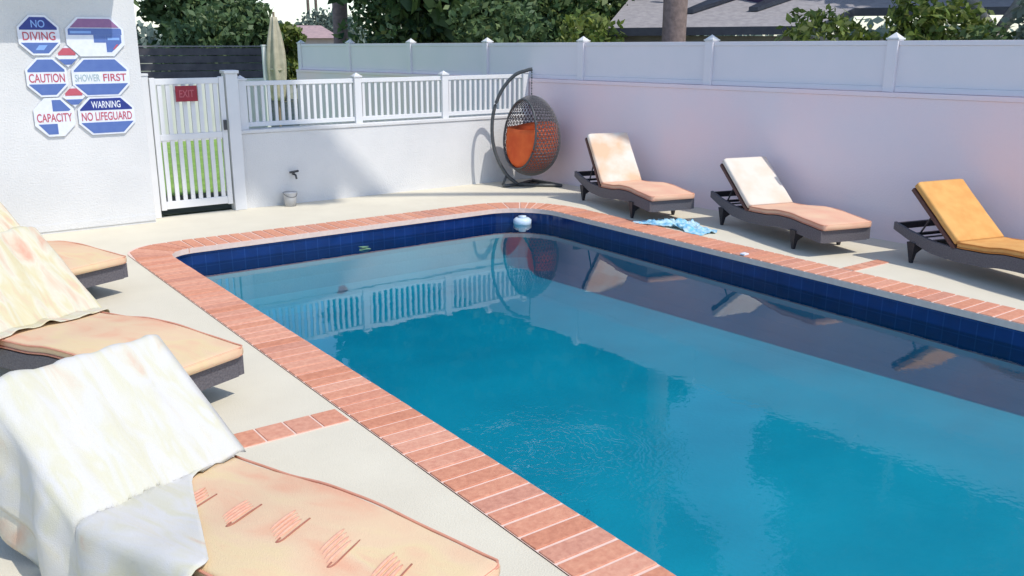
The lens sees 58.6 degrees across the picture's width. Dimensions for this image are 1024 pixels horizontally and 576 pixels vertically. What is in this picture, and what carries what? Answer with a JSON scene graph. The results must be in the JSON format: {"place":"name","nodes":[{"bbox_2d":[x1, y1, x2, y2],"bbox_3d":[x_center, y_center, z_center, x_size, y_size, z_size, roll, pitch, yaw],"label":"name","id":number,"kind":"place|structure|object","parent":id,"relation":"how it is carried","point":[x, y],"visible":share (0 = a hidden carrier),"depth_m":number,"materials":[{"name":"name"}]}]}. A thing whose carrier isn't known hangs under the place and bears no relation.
{"place":"outdoors","nodes":[
{"label":"outdoors","id":0,"kind":"place"},
{"bbox_2d":[154,139,225,196],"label":"lawn","id":1,"kind":"structure","parent":0,"point":[194,167],"depth_m":15.08,"materials":[{"name":"green plant"}]},
{"bbox_2d":[260,45,270,126],"bbox_3d":[-4.334,-3.299,16.162,0.080,1.950,0.080,-11,19,-35],"label":"white post","id":2,"kind":"object","parent":1,"relation":"on","point":[264,63],"visible":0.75,"depth_m":16.01,"materials":[{"name":"paint"}]},
{"bbox_2d":[266,12,286,126],"bbox_3d":[-4.135,-3.573,16.121,0.500,2.500,0.500,-11,19,-35],"label":"closed parasol","id":3,"kind":"object","parent":1,"relation":"on","point":[276,60],"visible":0.86,"depth_m":15.89,"materials":[{"name":"beige fabric"}]},
{"bbox_2d":[129,63,299,256],"bbox_3d":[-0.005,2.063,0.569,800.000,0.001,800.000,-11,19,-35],"label":"ground","id":4,"kind":"structure","parent":0,"point":[285,105],"depth_m":27.91,"materials":[{"name":"grey concrete"}]},
{"bbox_2d":[0,0,155,234],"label":"white house","id":5,"kind":"structure","parent":4,"relation":"on","point":[78,177],"depth_m":9.92,"materials":[{"name":"paint"}]},
{"bbox_2d":[16,15,60,54],"bbox_3d":[-4.932,-2.634,9.509,0.395,0.405,0.021,-11,19,-35],"label":"pool sign","id":6,"kind":"object","parent":5,"relation":"attached to","point":[38,34],"visible":1,"depth_m":9.50,"materials":[{"name":"plastic"}]},
{"bbox_2d":[25,57,67,96],"bbox_3d":[-4.913,-2.226,9.638,0.395,0.405,0.019,-11,19,-35],"label":"pool sign","id":7,"kind":"object","parent":5,"relation":"attached to","point":[46,76],"visible":1,"depth_m":9.63,"materials":[{"name":"plastic"}]},
{"bbox_2d":[33,98,75,136],"bbox_3d":[-4.894,-1.827,9.763,0.395,0.405,0.019,-11,19,-35],"label":"pool sign","id":8,"kind":"object","parent":5,"relation":"attached to","point":[53,117],"visible":1,"depth_m":9.75,"materials":[{"name":"white plastic"}]},
{"bbox_2d":[55,45,77,66],"bbox_3d":[-4.734,-2.465,9.706,0.224,0.224,0.020,-11,19,-35],"label":"diamond sign","id":9,"kind":"object","parent":5,"relation":"attached to","point":[66,56],"visible":1,"depth_m":9.70,"materials":[{"name":"plastic"}]},
{"bbox_2d":[63,86,84,106],"bbox_3d":[-4.719,-2.063,9.829,0.224,0.224,0.020,-11,19,-35],"label":"diamond sign","id":10,"kind":"object","parent":5,"relation":"attached to","point":[74,96],"visible":1,"depth_m":9.82,"materials":[{"name":"red plastic"}]},
{"bbox_2d":[65,17,124,55],"bbox_3d":[-4.487,-2.705,9.825,0.585,0.405,0.020,-11,19,-35],"label":"pool sign","id":11,"kind":"object","parent":5,"relation":"attached to","point":[94,36],"visible":1,"depth_m":9.81,"materials":[{"name":"white plastic"}]},
{"bbox_2d":[71,58,129,96],"bbox_3d":[-4.479,-2.299,9.945,0.585,0.405,0.019,-11,19,-35],"label":"pool sign","id":12,"kind":"object","parent":5,"relation":"attached to","point":[100,76],"visible":1,"depth_m":9.93,"materials":[{"name":"plastic"}]},
{"bbox_2d":[77,96,135,134],"bbox_3d":[-4.466,-1.904,10.063,0.585,0.405,0.021,-11,19,-35],"label":"pool sign","id":13,"kind":"object","parent":5,"relation":"attached to","point":[107,115],"visible":1,"depth_m":10.05,"materials":[{"name":"blue plastic"}]},
{"bbox_2d":[136,25,142,47],"bbox_3d":[-13.019,-8.499,29.053,2.311,5.160,2.072,-3,16,-13],"label":"background tree","id":14,"kind":"object","parent":4,"relation":"on","point":[139,37],"depth_m":29.55,"materials":[{"name":"green plant"}]},
{"bbox_2d":[134,0,243,63],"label":"background tree","id":15,"kind":"object","parent":4,"relation":"on","point":[160,13],"visible":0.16,"depth_m":29.17,"materials":[{"name":"green plant"}]},
{"bbox_2d":[161,191,231,216],"bbox_3d":[-5.332,-0.875,11.157,12.300,0.050,1.340,-11,19,-35],"label":"planting bed","id":16,"kind":"object","parent":4,"relation":"on","point":[193,210],"depth_m":11.55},
{"bbox_2d":[138,46,262,78],"bbox_3d":[-9.732,-5.313,23.604,6.560,1.850,0.120,-5,16,-17],"label":"slatted fence","id":17,"kind":"object","parent":4,"relation":"on","point":[211,62],"visible":0.04,"depth_m":23.91,"materials":[{"name":"black wood"}]},
{"bbox_2d":[150,0,261,78],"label":"background tree","id":18,"kind":"object","parent":4,"relation":"on","point":[212,25],"visible":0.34,"depth_m":26.69,"materials":[{"name":"green plant"}]},
{"bbox_2d":[150,78,266,142],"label":"garden wall","id":19,"kind":"structure","parent":4,"relation":"on","point":[204,108],"depth_m":18.96,"materials":[{"name":"white paint"}]},
{"bbox_2d":[221,0,292,74],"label":"background tree","id":20,"kind":"object","parent":4,"relation":"on","point":[257,14],"visible":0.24,"depth_m":29.01,"materials":[{"name":"green plant"}]},
{"bbox_2d":[279,21,306,100],"bbox_3d":[-7.913,-7.686,30.965,2.368,2.666,1.715,-3,16,-13],"label":"background tree","id":21,"kind":"object","parent":4,"relation":"on","point":[293,35],"visible":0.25,"depth_m":30.55,"materials":[{"name":"green plant"}]},
{"bbox_2d":[306,0,309,24],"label":"palm tree","id":22,"kind":"object","parent":4,"relation":"on","point":[307,5],"depth_m":56.01,"materials":[{"name":"brown plant"}]},
{"bbox_2d":[293,25,333,43],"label":"distant house","id":23,"kind":"structure","parent":4,"relation":"on","point":[317,34],"depth_m":45.70,"materials":[{"name":"pink tile"}]},
{"bbox_2d":[314,0,317,17],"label":"palm tree","id":24,"kind":"object","parent":4,"relation":"on","point":[315,4],"depth_m":56.15,"materials":[{"name":"brown plant"}]},
{"bbox_2d":[294,7,366,43],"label":"background tree","id":25,"kind":"object","parent":4,"relation":"on","point":[327,23],"visible":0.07,"depth_m":54.45,"materials":[{"name":"green plant"}]},
{"bbox_2d":[332,2,348,43],"bbox_3d":[-4.287,-11.922,21.433,4.909,15.856,5.200,-11,19,-35],"label":"tree trunk","id":26,"kind":"object","parent":4,"relation":"on","point":[339,12],"visible":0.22,"depth_m":22.53,"materials":[{"name":"brown plant"}]},
{"bbox_2d":[242,113,531,207],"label":"wall","id":27,"kind":"structure","parent":4,"relation":"on","point":[337,161],"depth_m":12.37,"materials":[{"name":"white paint"}]},
{"bbox_2d":[289,170,298,178],"bbox_3d":[-2.799,-1.456,11.713,0.112,0.109,0.115,1,15,2],"label":"tap","id":28,"kind":"object","parent":27,"relation":"attached to","point":[294,172],"depth_m":11.70,"materials":[{"name":"grey metal"}]},
{"bbox_2d":[238,71,529,129],"bbox_3d":[-1.579,-2.628,12.512,4.470,0.660,0.120,-11,19,-35],"label":"picket fence","id":29,"kind":"object","parent":27,"relation":"on","point":[356,89],"visible":0.92,"depth_m":12.31,"materials":[{"name":"white paint"}]},
{"bbox_2d":[327,0,495,43],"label":"leafy tree","id":30,"kind":"object","parent":4,"relation":"on","point":[416,21],"visible":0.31,"depth_m":18.15,"materials":[{"name":"green plant"}]},
{"bbox_2d":[441,0,560,42],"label":"leafy bush","id":31,"kind":"object","parent":4,"relation":"on","point":[504,28],"visible":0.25,"depth_m":16.20,"materials":[{"name":"green plant"}]},
{"bbox_2d":[0,178,1023,575],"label":"pool deck","id":32,"kind":"structure","parent":4,"relation":"on","point":[262,390],"depth_m":7.57,"materials":[{"name":"concrete"}]},
{"bbox_2d":[47,241,127,287],"bbox_3d":[-4.394,-0.418,7.872,2.401,0.799,0.731,9,18,30],"label":"sun lounger","id":33,"kind":"object","parent":32,"relation":"on","point":[89,266],"visible":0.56,"depth_m":7.49,"materials":[{"name":"fabric"}]},
{"bbox_2d":[0,202,19,231],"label":"draped towel","id":34,"kind":"object","parent":33,"relation":"on","point":[8,221],"visible":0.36,"depth_m":8.34,"materials":[{"name":"beige fabric"}]},
{"bbox_2d":[0,311,243,390],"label":"sun lounger","id":35,"kind":"object","parent":32,"relation":"on","point":[206,360],"visible":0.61,"depth_m":5.43,"materials":[{"name":"fabric"}]},
{"bbox_2d":[0,226,109,338],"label":"draped towel","id":36,"kind":"object","parent":35,"relation":"on","point":[40,284],"visible":1,"depth_m":6.05,"materials":[{"name":"beige fabric"}]},
{"bbox_2d":[141,73,161,218],"bbox_3d":[-4.251,-1.645,10.667,0.124,1.680,0.120,-11,19,-35],"label":"hinge post","id":37,"kind":"object","parent":32,"relation":"on","point":[149,127],"visible":0.5,"depth_m":10.63,"materials":[{"name":"white paint"}]},
{"bbox_2d":[148,76,232,210],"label":"pool gate","id":38,"kind":"structure","parent":37,"relation":"attached to","point":[187,136],"depth_m":10.89,"materials":[{"name":"white paint"}]},
{"bbox_2d":[175,85,197,101],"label":"red sign","id":39,"kind":"object","parent":38,"relation":"attached to","point":[185,93],"visible":1,"depth_m":10.69,"materials":[{"name":"red plastic"}]},
{"bbox_2d":[219,70,246,209],"bbox_3d":[-3.422,-1.812,11.246,0.180,1.700,0.180,-11,19,-35],"label":"gate post","id":40,"kind":"object","parent":32,"relation":"on","point":[231,92],"visible":0.98,"depth_m":11.18,"materials":[{"name":"white paint"}]},
{"bbox_2d":[282,191,296,206],"bbox_3d":[-2.836,-1.139,11.669,0.186,0.177,0.184,-11,19,-35],"label":"grey bucket","id":41,"kind":"object","parent":32,"relation":"on","point":[290,198],"visible":1,"depth_m":11.62,"materials":[{"name":"plastic"}]},
{"bbox_2d":[244,409,350,448],"bbox_3d":[-1.237,0.789,5.059,0.655,0.024,0.200,-11,19,-35],"label":"band mortar","id":42,"kind":"object","parent":32,"relation":"on","point":[260,435],"visible":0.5,"depth_m":5.02,"materials":[{"name":"grey concrete"}]},
{"bbox_2d":[234,409,348,446],"bbox_3d":[-1.237,0.786,5.059,0.643,0.029,0.190,-11,19,-35],"label":"brick band","id":43,"kind":"object","parent":42,"relation":"on","point":[281,430],"visible":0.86,"depth_m":5.05,"materials":[{"name":"brick"}]},
{"bbox_2d":[192,455,499,575],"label":"sun lounger","id":44,"kind":"object","parent":32,"relation":"on","point":[257,521],"visible":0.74,"depth_m":3.30,"materials":[{"name":"fabric"}]},
{"bbox_2d":[0,334,245,575],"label":"draped towel","id":45,"kind":"object","parent":44,"relation":"on","point":[108,453],"visible":1,"depth_m":3.67,"materials":[{"name":"white fabric"}]},
{"bbox_2d":[490,67,562,187],"bbox_3d":[0.266,-2.301,13.082,0.915,1.683,0.740,10,18,32],"label":"egg chair","id":46,"kind":"object","parent":32,"relation":"on","point":[530,148],"visible":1,"depth_m":12.94,"materials":[{"name":"wicker"}]},
{"bbox_2d":[128,202,1023,575],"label":"pool coping","id":47,"kind":"object","parent":32,"relation":"on","point":[188,282],"visible":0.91,"depth_m":5.66,"materials":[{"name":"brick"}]},
{"bbox_2d":[172,208,1023,331],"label":"mortar lip","id":48,"kind":"object","parent":47,"relation":"on","point":[954,311],"visible":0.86,"depth_m":9.51,"materials":[{"name":"grey concrete"}]},
{"bbox_2d":[574,132,694,217],"bbox_3d":[1.498,-1.434,11.448,0.630,0.889,2.018,-6,17,-21],"label":"sun lounger","id":49,"kind":"object","parent":32,"relation":"on","point":[615,172],"visible":1,"depth_m":11.66,"materials":[{"name":"beige fabric"},{"name":"dark brown wicker"}]},
{"bbox_2d":[633,218,716,235],"bbox_3d":[1.882,-0.748,10.478,0.588,0.075,1.114,-14,21,-41],"label":"crumpled towel","id":50,"kind":"object","parent":32,"relation":"on","point":[692,226],"visible":1,"depth_m":10.43,"materials":[{"name":"blue fabric"}]},
{"bbox_2d":[710,156,871,248],"bbox_3d":[2.966,-0.936,9.886,0.630,0.766,2.018,-6,16,-20],"label":"sun lounger","id":51,"kind":"object","parent":32,"relation":"on","point":[758,190],"visible":1,"depth_m":9.96,"materials":[{"name":"fabric"},{"name":"dark brown wicker"}]},
{"bbox_2d":[893,179,1023,273],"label":"sun lounger","id":52,"kind":"object","parent":32,"relation":"on","point":[960,219],"visible":1,"depth_m":8.48,"materials":[{"name":"fabric"},{"name":"dark brown wicker"}]},
{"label":"band mortar","id":53,"kind":"structure","parent":32,"relation":"on","visible":0},
{"bbox_2d":[843,259,888,270],"bbox_3d":[3.381,-0.209,8.713,0.568,0.029,0.130,-11,19,-35],"label":"brick band","id":54,"kind":"object","parent":53,"relation":"on","point":[865,265],"visible":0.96,"depth_m":8.68,"materials":[{"name":"brick"}]},
{"bbox_2d":[456,0,613,42],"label":"leafy tree","id":55,"kind":"object","parent":4,"relation":"on","point":[536,5],"visible":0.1,"depth_m":17.39,"materials":[{"name":"green plant"}]},
{"bbox_2d":[136,16,1016,55],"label":"distant trees","id":56,"kind":"object","parent":4,"relation":"on","point":[148,31],"visible":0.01,"depth_m":85.97,"materials":[{"name":"green plant"}]},
{"bbox_2d":[555,8,627,41],"bbox_3d":[1.360,-3.559,16.038,1.651,2.632,2.100,7,17,25],"label":"leafy bush","id":57,"kind":"object","parent":4,"relation":"on","point":[579,27],"visible":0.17,"depth_m":15.55,"materials":[{"name":"green plant"}]},
{"bbox_2d":[481,0,710,40],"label":"leafy tree","id":58,"kind":"object","parent":4,"relation":"on","point":[617,5],"visible":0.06,"depth_m":18.16,"materials":[{"name":"green plant"}]},
{"bbox_2d":[207,234,1023,575],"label":"pool water","id":59,"kind":"structure","parent":4,"relation":"in","point":[683,424],"depth_m":7.29,"materials":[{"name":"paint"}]},
{"bbox_2d":[176,213,1023,366],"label":"pool tile","id":60,"kind":"object","parent":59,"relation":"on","point":[997,342],"visible":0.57,"depth_m":9.58,"materials":[{"name":"blue tile"}]},
{"bbox_2d":[296,69,1023,243],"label":"block wall","id":61,"kind":"structure","parent":4,"relation":"on","point":[875,157],"depth_m":10.36,"materials":[{"name":"white paint"}]},
{"bbox_2d":[297,32,1023,96],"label":"vinyl fence","id":62,"kind":"object","parent":61,"relation":"on","point":[897,63],"visible":0.94,"depth_m":11.01,"materials":[{"name":"white paint"}]},
{"bbox_2d":[662,0,687,41],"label":"palm tree","id":63,"kind":"object","parent":4,"relation":"on","point":[674,22],"visible":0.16,"depth_m":15.02,"materials":[{"name":"brown plant"}]},
{"bbox_2d":[607,0,1017,41],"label":"neighbour house","id":64,"kind":"structure","parent":4,"relation":"on","point":[643,20],"depth_m":16.45,"materials":[{"name":"grey"}]},
{"bbox_2d":[774,3,887,45],"bbox_3d":[4.280,-2.423,12.057,1.712,2.573,1.487,8,17,25],"label":"garden shrub","id":65,"kind":"object","parent":4,"relation":"on","point":[802,30],"visible":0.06,"depth_m":11.77,"materials":[{"name":"green leaves"},{"name":"bark"}]},
{"bbox_2d":[882,0,996,45],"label":"garden shrub","id":66,"kind":"object","parent":4,"relation":"on","point":[928,23],"visible":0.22,"depth_m":11.46,"materials":[{"name":"green leaves"},{"name":"bark"}]},
{"bbox_2d":[958,21,1016,45],"bbox_3d":[5.801,-2.122,11.382,1.227,2.355,1.163,-14,21,-42],"label":"garden shrub","id":67,"kind":"object","parent":4,"relation":"on","point":[977,34],"visible":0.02,"depth_m":11.06,"materials":[{"name":"green plant"}]},
{"bbox_2d":[967,0,1021,36],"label":"forked tree","id":68,"kind":"object","parent":4,"relation":"on","point":[1007,14],"visible":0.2,"depth_m":11.71,"materials":[{"name":"green plant"}]},
{"bbox_2d":[1000,0,1023,39],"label":"garden shrub","id":69,"kind":"object","parent":4,"relation":"on","point":[1018,13],"visible":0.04,"depth_m":10.36,"materials":[{"name":"green plant"}]},
{"bbox_2d":[133,0,1023,38],"label":"sky","id":70,"kind":"structure","parent":0,"point":[285,10],"materials":[{"name":"white"}]},
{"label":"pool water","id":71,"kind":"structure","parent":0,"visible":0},
{"bbox_2d":[359,246,370,250],"bbox_3d":[-1.634,-0.442,10.101,0.150,0.036,0.100,-11,19,-35],"label":"floating leaf","id":72,"kind":"object","parent":71,"relation":"on","point":[363,248],"visible":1,"depth_m":10.11,"materials":[{"name":"green plant"}]},
{"bbox_2d":[513,215,530,231],"bbox_3d":[0.130,-0.817,11.545,0.230,0.200,0.230,11,19,35],"label":"pool float","id":73,"kind":"object","parent":71,"relation":"in","point":[522,223],"visible":1,"depth_m":11.47,"materials":[{"name":"white plastic"}]}
]}

